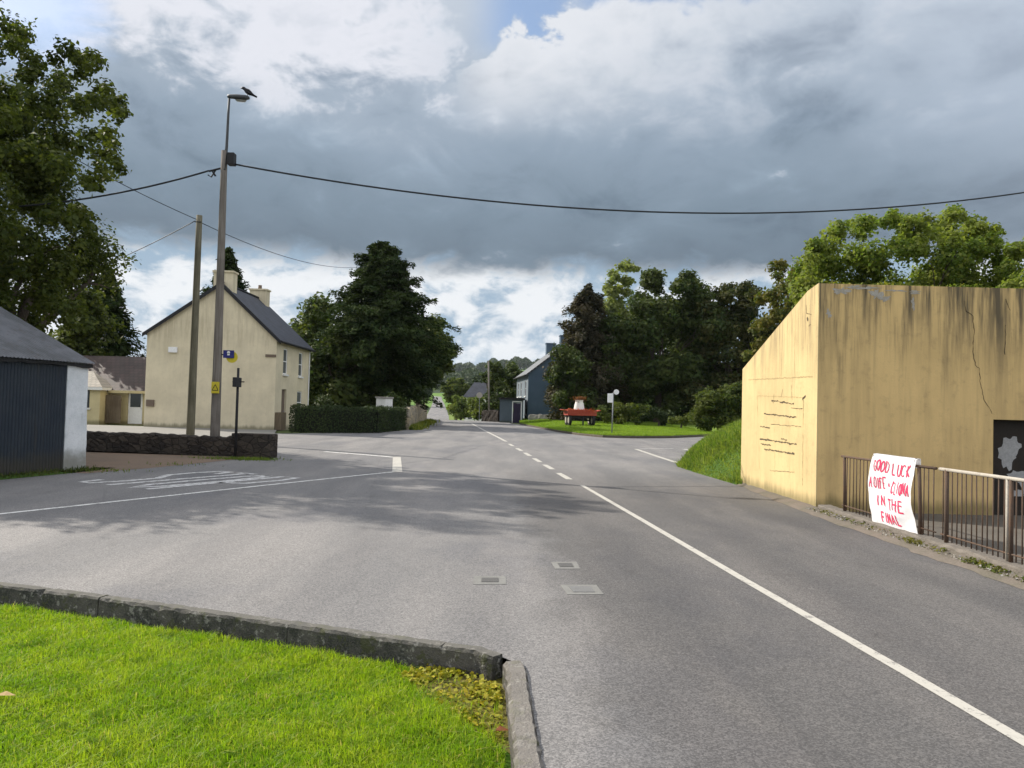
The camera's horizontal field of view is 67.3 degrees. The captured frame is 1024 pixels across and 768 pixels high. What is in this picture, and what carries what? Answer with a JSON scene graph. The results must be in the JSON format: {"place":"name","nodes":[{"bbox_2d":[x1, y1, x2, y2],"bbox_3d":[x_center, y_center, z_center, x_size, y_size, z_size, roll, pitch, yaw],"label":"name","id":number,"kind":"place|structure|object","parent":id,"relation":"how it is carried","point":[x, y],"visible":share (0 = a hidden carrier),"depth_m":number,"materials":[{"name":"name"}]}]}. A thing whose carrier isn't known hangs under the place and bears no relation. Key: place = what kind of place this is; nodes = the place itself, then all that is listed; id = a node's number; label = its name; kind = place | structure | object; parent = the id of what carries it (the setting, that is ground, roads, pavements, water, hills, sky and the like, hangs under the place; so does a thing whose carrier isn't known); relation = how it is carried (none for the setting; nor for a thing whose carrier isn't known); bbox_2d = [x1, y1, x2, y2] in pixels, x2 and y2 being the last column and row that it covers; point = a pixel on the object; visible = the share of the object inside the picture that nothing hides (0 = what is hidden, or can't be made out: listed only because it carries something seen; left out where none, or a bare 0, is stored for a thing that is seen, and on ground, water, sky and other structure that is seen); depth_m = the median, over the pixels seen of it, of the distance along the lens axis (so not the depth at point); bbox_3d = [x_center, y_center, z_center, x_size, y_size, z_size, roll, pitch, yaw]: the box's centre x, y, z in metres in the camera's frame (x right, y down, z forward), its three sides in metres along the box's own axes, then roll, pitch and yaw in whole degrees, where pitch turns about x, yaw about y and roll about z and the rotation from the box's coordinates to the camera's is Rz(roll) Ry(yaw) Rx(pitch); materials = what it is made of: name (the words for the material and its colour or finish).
{"place":"outdoors","nodes":[
{"label":"outdoors","id":0,"kind":"place"},
{"bbox_2d":[87,425,275,456],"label":"forecourt","id":1,"kind":"structure","parent":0,"point":[163,430],"depth_m":39.26,"materials":[{"name":"concrete"}]},
{"bbox_2d":[186,215,201,434],"bbox_3d":[-12.425,-2.108,30.070,0.320,9.042,0.320,2,-2,0],"label":"utility pole","id":2,"kind":"object","parent":1,"relation":"on","point":[191,409],"visible":0.94,"depth_m":29.97,"materials":[{"name":"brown wood"}]},
{"bbox_2d":[24,129,194,218],"bbox_3d":[-15.121,-8.033,27.251,0.028,2.846,8.206,0,-2,43],"label":"overhead wire","id":3,"kind":"object","parent":2,"relation":"attached to","point":[131,188],"visible":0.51,"depth_m":28.66,"materials":[{"name":"black metal"}]},
{"bbox_2d":[116,221,194,259],"bbox_3d":[-21.852,-5.590,37.174,23.406,1.730,0.032,0,-2,37],"label":"overhead wire","id":4,"kind":"object","parent":2,"relation":"attached to","point":[160,239],"visible":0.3,"depth_m":31.68,"materials":[{"name":"black metal"}]},
{"bbox_2d":[202,223,366,267],"bbox_3d":[-11.722,-7.987,46.264,0.028,4.364,32.015,1,-2,2],"label":"overhead wire","id":5,"kind":"object","parent":2,"relation":"attached to","point":[281,255],"visible":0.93,"depth_m":39.51,"materials":[{"name":"black metal"}]},
{"bbox_2d":[142,270,315,430],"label":"house","id":6,"kind":"structure","parent":0,"point":[267,343],"depth_m":43.76,"materials":[{"name":"white paint"}]},
{"bbox_2d":[281,390,284,411],"bbox_3d":[-13.588,1.474,45.390,0.130,2.280,0.850,1,-2,0],"label":"door","id":7,"kind":"structure","parent":6,"relation":"in","point":[283,391],"depth_m":45.51,"materials":[{"name":"wood"}]},
{"bbox_2d":[282,349,288,375],"bbox_3d":[-13.421,-1.275,45.526,0.180,1.610,1.010,1,-2,0],"label":"window","id":8,"kind":"structure","parent":6,"relation":"in","point":[285,350],"depth_m":45.61,"materials":[{"name":"white paint"}]},
{"bbox_2d":[297,391,300,404],"bbox_3d":[-13.550,1.168,48.726,0.050,1.400,1.100,2,-2,0],"label":"window","id":9,"kind":"structure","parent":6,"relation":"in","point":[298,392],"depth_m":48.78,"materials":[{"name":"white paint"}]},
{"bbox_2d":[298,353,303,378],"bbox_3d":[-13.424,-1.173,48.799,0.180,1.610,1.060,1,-2,0],"label":"window","id":10,"kind":"structure","parent":6,"relation":"in","point":[300,354],"depth_m":48.97,"materials":[{"name":"white paint"}]},
{"bbox_2d":[0,602,510,767],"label":"lawn","id":11,"kind":"structure","parent":0,"point":[507,760],"depth_m":4.21,"materials":[{"name":"green plant"}]},
{"bbox_2d":[0,691,13,694],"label":"fallen leaf","id":12,"kind":"object","parent":11,"relation":"on","point":[6,693],"visible":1,"depth_m":4.31,"materials":[{"name":"beige plant"}]},
{"bbox_2d":[396,658,509,752],"bbox_3d":[-0.102,1.869,4.533,0.778,0.001,1.373,2,-2,-26],"label":"moss patch","id":13,"kind":"object","parent":11,"relation":"on","point":[504,721],"visible":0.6,"depth_m":4.54,"materials":[{"name":"plant"}]},
{"bbox_2d":[399,664,503,742],"bbox_3d":[-0.183,1.849,4.581,0.614,0.057,1.261,3,-2,-30],"label":"moss","id":14,"kind":"object","parent":13,"relation":"on","point":[426,675],"visible":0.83,"depth_m":4.65,"materials":[{"name":"plant"}]},
{"bbox_2d":[496,726,507,730],"bbox_3d":[-0.053,1.822,4.056,0.068,0.020,0.051,3,-2,-40],"label":"fallen leaf","id":15,"kind":"object","parent":14,"relation":"on","point":[499,728],"visible":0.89,"depth_m":4.06,"materials":[{"name":"brown plant"}]},
{"bbox_2d":[10,368,680,737],"bbox_3d":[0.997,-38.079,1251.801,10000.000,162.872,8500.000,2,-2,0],"label":"ground","id":16,"kind":"structure","parent":0,"point":[435,392],"depth_m":271.77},
{"bbox_2d":[0,307,95,474],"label":"shed","id":17,"kind":"structure","parent":16,"relation":"on","point":[43,396],"depth_m":16.11,"materials":[{"name":"blue paint"}]},
{"bbox_2d":[0,0,140,333],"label":"sycamore tree","id":18,"kind":"object","parent":16,"relation":"on","point":[38,166],"visible":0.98,"depth_m":22.63,"materials":[{"name":"green plant"}]},
{"bbox_2d":[47,288,129,355],"bbox_3d":[-29.660,-2.059,52.732,5.142,9.458,6.094,2,-2,0],"label":"broadleaf tree","id":19,"kind":"object","parent":16,"relation":"on","point":[84,339],"visible":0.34,"depth_m":52.41,"materials":[{"name":"green plant"}]},
{"bbox_2d":[82,355,145,424],"bbox_3d":[-26.558,0.354,49.967,11.320,4.424,7.650,2,-2,0],"label":"bungalow","id":20,"kind":"object","parent":16,"relation":"on","point":[116,390],"visible":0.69,"depth_m":47.49,"materials":[{"name":"beige paint"}]},
{"bbox_2d":[87,390,90,409],"bbox_3d":[-25.770,0.945,46.367,0.723,1.180,0.170,1,-2,0],"label":"window","id":21,"kind":"structure","parent":20,"relation":"in","point":[88,397],"depth_m":46.41,"materials":[{"name":"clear glass"}]},
{"bbox_2d":[128,393,142,423],"bbox_3d":[-23.285,1.452,47.545,0.882,2.010,0.068,2,-2,0],"label":"door","id":22,"kind":"structure","parent":20,"relation":"in","point":[135,403],"depth_m":47.51,"materials":[{"name":"white paint"}]},
{"bbox_2d":[93,272,146,356],"bbox_3d":[-30.593,-2.975,58.315,5.806,11.614,6.028,1,-2,18],"label":"conifer","id":23,"kind":"object","parent":16,"relation":"on","point":[124,347],"visible":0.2,"depth_m":57.88,"materials":[{"name":"green plant"}]},
{"bbox_2d":[86,431,277,459],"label":"stone wall","id":24,"kind":"structure","parent":16,"relation":"on","point":[260,445],"depth_m":22.24,"materials":[{"name":"grey stone"}]},
{"bbox_2d":[200,246,249,293],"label":"conifer","id":25,"kind":"object","parent":16,"relation":"on","point":[231,260],"visible":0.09,"depth_m":66.03,"materials":[{"name":"green plant"}]},
{"bbox_2d":[288,291,337,408],"bbox_3d":[-16.114,-2.133,65.416,7.568,11.566,7.376,2,-2,-25],"label":"broadleaf tree","id":26,"kind":"object","parent":16,"relation":"on","point":[304,330],"visible":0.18,"depth_m":64.27,"materials":[{"name":"green plant"}]},
{"bbox_2d":[314,394,335,408],"bbox_3d":[-12.625,1.885,51.826,2.296,2.418,1.856,0,-2,41],"label":"shrub","id":27,"kind":"object","parent":16,"relation":"on","point":[325,402],"visible":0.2,"depth_m":51.83,"materials":[{"name":"green plant"}]},
{"bbox_2d":[308,318,377,408],"bbox_3d":[-13.155,-0.591,60.122,6.605,9.191,6.542,0,-2,41],"label":"broadleaf tree","id":28,"kind":"object","parent":16,"relation":"on","point":[339,393],"visible":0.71,"depth_m":58.51,"materials":[{"name":"green plant"}]},
{"bbox_2d":[288,403,408,432],"bbox_3d":[-8.433,2.040,44.964,3.387,1.725,11.262,1,-2,22],"label":"hedge","id":29,"kind":"object","parent":16,"relation":"on","point":[339,419],"visible":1,"depth_m":41.96,"materials":[{"name":"green plant"}]},
{"bbox_2d":[305,240,463,411],"bbox_3d":[-10.525,-3.930,62.040,13.534,15.419,13.312,2,-2,-20],"label":"cypress tree","id":30,"kind":"object","parent":16,"relation":"on","point":[383,320],"visible":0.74,"depth_m":59.88,"materials":[{"name":"green plant"}]},
{"bbox_2d":[375,397,393,409],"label":"gate pier","id":31,"kind":"structure","parent":16,"relation":"on","point":[385,401],"depth_m":47.20,"materials":[{"name":"paint"}]},
{"bbox_2d":[386,391,410,406],"bbox_3d":[-8.264,1.910,53.767,2.539,2.859,2.869,2,-2,0],"label":"shrub","id":32,"kind":"object","parent":16,"relation":"on","point":[397,400],"visible":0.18,"depth_m":53.92,"materials":[{"name":"green plant"}]},
{"bbox_2d":[401,405,426,430],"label":"field wall","id":33,"kind":"structure","parent":16,"relation":"on","point":[416,413],"depth_m":55.86,"materials":[{"name":"stone"}]},
{"bbox_2d":[422,380,434,399],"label":"broadleaf tree","id":34,"kind":"object","parent":16,"relation":"on","point":[429,390],"visible":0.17,"depth_m":257.22,"materials":[{"name":"green plant"}]},
{"bbox_2d":[413,312,460,404],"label":"broadleaf tree","id":35,"kind":"object","parent":16,"relation":"on","point":[451,353],"visible":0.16,"depth_m":78.56,"materials":[{"name":"green plant"}]},
{"bbox_2d":[440,376,469,419],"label":"broadleaf tree","id":36,"kind":"object","parent":16,"relation":"on","point":[460,387],"visible":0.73,"depth_m":163.82,"materials":[{"name":"green plant"}]},
{"bbox_2d":[446,395,470,419],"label":"hedgerow bush","id":37,"kind":"object","parent":16,"relation":"on","point":[459,409],"visible":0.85,"depth_m":120.73,"materials":[{"name":"green plant"}]},
{"bbox_2d":[437,366,503,389],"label":"hedgerow wood","id":38,"kind":"object","parent":16,"relation":"on","point":[469,373],"visible":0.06,"depth_m":614.55,"materials":[{"name":"green plant"}]},
{"bbox_2d":[466,395,484,420],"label":"hedgerow bush","id":39,"kind":"object","parent":16,"relation":"on","point":[473,403],"visible":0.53,"depth_m":111.08,"materials":[{"name":"green plant"}]},
{"bbox_2d":[464,382,486,420],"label":"house","id":40,"kind":"structure","parent":16,"relation":"on","point":[475,388],"depth_m":151.16,"materials":[{"name":"grey stone"}]},
{"bbox_2d":[467,374,483,386],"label":"broadleaf tree","id":41,"kind":"object","parent":16,"relation":"on","point":[476,378],"visible":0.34,"depth_m":226.63,"materials":[{"name":"green plant"}]},
{"bbox_2d":[477,392,481,420],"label":"road sign","id":42,"kind":"object","parent":16,"relation":"on","point":[479,395],"visible":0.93,"depth_m":94.93,"materials":[{"name":"grey metal"}]},
{"bbox_2d":[488,360,489,409],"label":"utility pole","id":43,"kind":"object","parent":16,"relation":"on","point":[488,387],"visible":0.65,"depth_m":99.94,"materials":[{"name":"brown wood"}]},
{"bbox_2d":[481,410,499,421],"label":"garden wall","id":44,"kind":"structure","parent":16,"relation":"on","point":[490,415],"depth_m":86.99,"materials":[{"name":"stone"}]},
{"bbox_2d":[444,356,538,372],"bbox_3d":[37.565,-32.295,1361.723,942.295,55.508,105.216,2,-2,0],"label":"wood","id":45,"kind":"object","parent":16,"relation":"on","point":[525,362],"visible":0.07,"depth_m":1323.41,"materials":[{"name":"green plant"}]},
{"bbox_2d":[479,360,508,410],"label":"broadleaf tree","id":46,"kind":"object","parent":16,"relation":"on","point":[496,373],"visible":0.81,"depth_m":103.22,"materials":[{"name":"green plant"}]},
{"bbox_2d":[499,360,522,397],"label":"broadleaf tree","id":47,"kind":"object","parent":16,"relation":"on","point":[510,390],"visible":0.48,"depth_m":106.54,"materials":[{"name":"green plant"}]},
{"bbox_2d":[499,335,576,423],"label":"house","id":48,"kind":"structure","parent":16,"relation":"on","point":[529,398],"depth_m":85.13,"materials":[{"name":"blue stone"}]},
{"bbox_2d":[513,403,520,422],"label":"door","id":49,"kind":"structure","parent":48,"relation":"in","point":[516,406],"depth_m":83.43,"materials":[{"name":"purple paint"}]},
{"bbox_2d":[528,414,561,419],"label":"garden wall","id":50,"kind":"structure","parent":16,"relation":"on","point":[535,416],"depth_m":79.28,"materials":[{"name":"stone"}]},
{"bbox_2d":[739,258,794,361],"bbox_3d":[15.314,-2.155,43.792,5.004,10.643,5.029,2,-2,0],"label":"broadleaf tree","id":51,"kind":"object","parent":16,"relation":"on","point":[775,296],"visible":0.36,"depth_m":43.00,"materials":[{"name":"green plant"}]},
{"bbox_2d":[741,283,1023,515],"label":"shelter","id":52,"kind":"object","parent":16,"relation":"on","point":[933,376],"visible":0.95,"depth_m":13.23,"materials":[{"name":"paint"}]},
{"bbox_2d":[821,280,1023,288],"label":"moss","id":53,"kind":"object","parent":52,"relation":"on","point":[900,283],"visible":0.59,"depth_m":13.35,"materials":[{"name":"green plant"}]},
{"bbox_2d":[993,419,1023,515],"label":"door","id":54,"kind":"structure","parent":52,"relation":"in","point":[1008,435],"depth_m":13.33,"materials":[{"name":"black metal"}]},
{"bbox_2d":[785,203,1023,307],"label":"broadleaf tree","id":55,"kind":"object","parent":16,"relation":"on","point":[981,242],"visible":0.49,"depth_m":28.71,"materials":[{"name":"green plant"}]},
{"bbox_2d":[818,505,1023,573],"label":"plinth","id":56,"kind":"structure","parent":16,"relation":"on","point":[978,554],"depth_m":9.36,"materials":[{"name":"concrete"}]},
{"bbox_2d":[841,455,937,536],"bbox_3d":[5.294,1.537,10.967,0.048,0.915,2.750,2,-2,0],"label":"railing","id":57,"kind":"object","parent":56,"relation":"on","point":[920,527],"visible":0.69,"depth_m":11.34,"materials":[{"name":"metal"}]},
{"bbox_2d":[868,453,920,533],"bbox_3d":[5.253,1.503,10.598,0.150,1.043,1.272,2,-2,0],"label":"banner","id":58,"kind":"object","parent":57,"relation":"hanging from","point":[890,478],"visible":1,"depth_m":10.54,"materials":[{"name":"white fabric"}]},
{"bbox_2d":[938,467,1023,564],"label":"railing","id":59,"kind":"object","parent":56,"relation":"on","point":[1008,538],"visible":0.96,"depth_m":8.55,"materials":[{"name":"metal"}]},
{"bbox_2d":[993,238,1023,288],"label":"broadleaf tree","id":60,"kind":"object","parent":16,"relation":"on","point":[1015,253],"visible":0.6,"depth_m":27.27,"materials":[{"name":"green plant"}]},
{"bbox_2d":[427,396,448,419],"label":"road","id":61,"kind":"structure","parent":0,"point":[436,413],"depth_m":206.52,"materials":[{"name":"grey asphalt"}]},
{"bbox_2d":[0,420,1023,767],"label":"road","id":62,"kind":"structure","parent":0,"point":[722,624],"depth_m":7.09,"materials":[{"name":"grey asphalt"}]},
{"bbox_2d":[0,582,106,617],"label":"kerb","id":63,"kind":"structure","parent":62,"relation":"on","point":[78,602],"depth_m":6.18,"materials":[{"name":"concrete"}]},
{"bbox_2d":[0,467,106,479],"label":"soil strip","id":64,"kind":"object","parent":62,"relation":"on","point":[36,474],"visible":0.5,"depth_m":15.40,"materials":[{"name":"brown soil"}]},
{"bbox_2d":[0,464,108,478],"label":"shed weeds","id":65,"kind":"object","parent":64,"relation":"on","point":[75,470],"visible":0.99,"depth_m":15.93,"materials":[{"name":"green plant"}]},
{"bbox_2d":[72,451,234,472],"bbox_3d":[-10.359,1.960,20.271,6.827,0.001,8.474,2,-2,0],"label":"gravel patch","id":66,"kind":"object","parent":62,"relation":"on","point":[121,461],"visible":0.44,"depth_m":19.89,"materials":[{"name":"brown gravel"}]},
{"bbox_2d":[44,455,283,473],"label":"gravel weeds","id":67,"kind":"object","parent":66,"relation":"on","point":[240,458],"visible":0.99,"depth_m":20.79,"materials":[{"name":"green plant"}]},
{"bbox_2d":[208,94,249,435],"bbox_3d":[-8.604,-3.206,22.863,1.152,10.985,0.334,2,-2,0],"label":"utility pole","id":68,"kind":"object","parent":66,"relation":"on","point":[228,158],"visible":0.95,"depth_m":22.80,"materials":[{"name":"grey wood"}]},
{"bbox_2d":[7,170,208,207],"bbox_3d":[-13.693,-5.698,22.319,9.331,1.690,0.052,2,-2,-8],"label":"overhead cable","id":69,"kind":"object","parent":68,"relation":"attached to","point":[119,192],"visible":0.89,"depth_m":22.61,"materials":[{"name":"black rubber"}]},
{"bbox_2d":[221,350,237,362],"bbox_3d":[-8.450,-0.816,22.790,0.620,0.370,0.058,2,-2,0],"label":"sign","id":70,"kind":"object","parent":68,"relation":"attached to","point":[230,356],"visible":1,"depth_m":22.77,"materials":[{"name":"blue metal"}]},
{"bbox_2d":[241,87,256,97],"bbox_3d":[-7.896,-8.755,23.059,0.512,0.327,0.188,2,-2,0],"label":"bird","id":71,"kind":"object","parent":68,"relation":"on","point":[248,91],"visible":1,"depth_m":23.02},
{"bbox_2d":[235,164,1023,213],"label":"overhead cable","id":72,"kind":"object","parent":68,"relation":"attached to","point":[614,209],"visible":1,"depth_m":24.96,"materials":[{"name":"black rubber"}]},
{"bbox_2d":[232,368,243,459],"bbox_3d":[-7.791,0.858,21.618,0.319,2.629,0.424,1,-2,23],"label":"sign post","id":73,"kind":"object","parent":66,"relation":"on","point":[237,381],"visible":0.95,"depth_m":21.66,"materials":[{"name":"grey metal"}]},
{"bbox_2d":[98,595,293,645],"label":"kerb","id":74,"kind":"structure","parent":62,"relation":"on","point":[247,627],"depth_m":5.73,"materials":[{"name":"concrete"}]},
{"bbox_2d":[287,621,445,668],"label":"kerb","id":75,"kind":"structure","parent":62,"relation":"on","point":[412,651],"depth_m":5.23,"materials":[{"name":"concrete"}]},
{"bbox_2d":[408,418,439,429],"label":"verge grass","id":76,"kind":"structure","parent":62,"relation":"on","point":[422,424],"depth_m":55.78,"materials":[{"name":"green plant"}]},
{"bbox_2d":[440,642,502,680],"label":"kerb","id":77,"kind":"structure","parent":62,"relation":"on","point":[486,663],"depth_m":4.97,"materials":[{"name":"concrete"}]},
{"bbox_2d":[473,576,506,584],"bbox_3d":[-0.203,1.822,7.114,0.309,0.024,0.364,2,-2,0],"label":"utility cover","id":78,"kind":"object","parent":62,"relation":"on","point":[489,580],"visible":0.93,"depth_m":7.08,"materials":[{"name":"concrete"}]},
{"bbox_2d":[502,660,543,767],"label":"kerb","id":79,"kind":"structure","parent":62,"relation":"on","point":[525,749],"depth_m":3.92,"materials":[{"name":"concrete"}]},
{"bbox_2d":[551,562,579,568],"bbox_3d":[0.547,1.866,7.885,0.279,0.024,0.378,2,-2,0],"label":"utility cover","id":80,"kind":"object","parent":62,"relation":"on","point":[565,565],"visible":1,"depth_m":7.85,"materials":[{"name":"concrete"}]},
{"bbox_2d":[560,585,603,594],"bbox_3d":[0.625,1.836,6.841,0.337,0.024,0.360,2,-2,-6],"label":"utility cover","id":81,"kind":"object","parent":62,"relation":"on","point":[581,589],"visible":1,"depth_m":6.81,"materials":[{"name":"concrete"}]},
{"bbox_2d":[520,423,708,437],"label":"kerb","id":82,"kind":"structure","parent":62,"relation":"on","point":[610,436],"depth_m":47.72,"materials":[{"name":"grey concrete"}]},
{"bbox_2d":[0,0,1023,365],"label":"sky","id":83,"kind":"structure","parent":0,"point":[639,105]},
{"bbox_2d":[519,418,716,435],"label":"lawn","id":84,"kind":"structure","parent":0,"point":[689,424],"depth_m":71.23,"materials":[{"name":"green plant"}]},
{"bbox_2d":[544,342,598,409],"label":"broadleaf tree","id":85,"kind":"object","parent":84,"relation":"on","point":[572,365],"visible":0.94,"depth_m":72.04,"materials":[{"name":"green plant"}]},
{"bbox_2d":[560,409,600,425],"bbox_3d":[5.358,2.666,60.633,2.960,1.290,1.840,2,-2,-8],"label":"cart","id":86,"kind":"object","parent":84,"relation":"on","point":[582,414],"visible":0.97,"depth_m":59.95,"materials":[{"name":"red paint"}]},
{"bbox_2d":[570,396,585,409],"bbox_3d":[5.360,1.619,60.709,1.151,1.568,1.309,0,-2,43],"label":"churn planter","id":87,"kind":"object","parent":86,"relation":"on","point":[579,403],"visible":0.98,"depth_m":60.39,"materials":[{"name":"white metal"}]},
{"bbox_2d":[568,408,593,414],"bbox_3d":[5.377,2.107,60.048,2.136,0.552,0.586,1,-2,3],"label":"flower trough","id":88,"kind":"object","parent":86,"relation":"on","point":[581,409],"visible":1,"depth_m":59.95,"materials":[{"name":"red paint"}]},
{"bbox_2d":[541,283,637,421],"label":"conifer","id":89,"kind":"object","parent":84,"relation":"on","point":[586,309],"visible":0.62,"depth_m":75.02,"materials":[{"name":"green plant"}]},
{"bbox_2d":[607,389,618,432],"bbox_3d":[6.223,1.806,47.426,0.711,2.977,0.107,2,-2,0],"label":"sign post","id":90,"kind":"object","parent":84,"relation":"on","point":[610,398],"visible":0.95,"depth_m":47.41,"materials":[{"name":"grey metal"}]},
{"bbox_2d":[602,258,641,318],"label":"poplar tree","id":91,"kind":"object","parent":84,"relation":"on","point":[612,302],"visible":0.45,"depth_m":91.32,"materials":[{"name":"green plant"}]},
{"bbox_2d":[597,401,651,424],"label":"shrub","id":92,"kind":"object","parent":84,"relation":"on","point":[623,412],"visible":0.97,"depth_m":65.40,"materials":[{"name":"green plant"}]},
{"bbox_2d":[639,406,675,425],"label":"shrub","id":93,"kind":"object","parent":84,"relation":"on","point":[660,414],"visible":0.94,"depth_m":65.62,"materials":[{"name":"green plant"}]},
{"bbox_2d":[588,265,734,422],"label":"broadleaf tree","id":94,"kind":"object","parent":84,"relation":"on","point":[659,377],"visible":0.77,"depth_m":75.10,"materials":[{"name":"green plant"}]},
{"bbox_2d":[620,318,728,421],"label":"broadleaf tree","id":95,"kind":"object","parent":84,"relation":"on","point":[665,343],"visible":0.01,"depth_m":87.59,"materials":[{"name":"green plant"}]},
{"bbox_2d":[667,412,689,427],"bbox_3d":[13.977,3.093,63.061,2.475,1.565,1.968,1,-2,11],"label":"shrub","id":96,"kind":"object","parent":84,"relation":"on","point":[681,420],"visible":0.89,"depth_m":62.55,"materials":[{"name":"green plant"}]},
{"bbox_2d":[686,380,741,431],"bbox_3d":[16.045,1.812,57.865,5.624,4.355,3.972,2,-2,0],"label":"shrub","id":97,"kind":"object","parent":84,"relation":"on","point":[705,415],"visible":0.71,"depth_m":56.87,"materials":[{"name":"green plant"}]},
{"bbox_2d":[675,279,776,413],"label":"broadleaf tree","id":98,"kind":"object","parent":84,"relation":"on","point":[743,313],"visible":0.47,"depth_m":74.68,"materials":[{"name":"green plant"}]},
{"bbox_2d":[670,416,741,484],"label":"grass bank","id":99,"kind":"structure","parent":0,"point":[724,468],"depth_m":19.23,"materials":[{"name":"green plant"}]},
{"bbox_2d":[737,483,1023,589],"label":"verge","id":100,"kind":"structure","parent":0,"point":[912,547],"depth_m":9.82,"materials":[{"name":"grey concrete"}]},
{"bbox_2d":[806,507,1022,579],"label":"loose stones","id":101,"kind":"object","parent":100,"relation":"on","point":[901,538],"visible":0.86,"depth_m":10.24,"materials":[{"name":"stone"}]},
{"bbox_2d":[813,508,1023,581],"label":"verge weeds","id":102,"kind":"object","parent":100,"relation":"on","point":[974,560],"visible":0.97,"depth_m":8.52,"materials":[{"name":"green plant"}]},
{"bbox_2d":[855,512,1023,562],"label":"yard","id":103,"kind":"structure","parent":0,"point":[938,523],"depth_m":11.40,"materials":[{"name":"concrete"}]}
]}

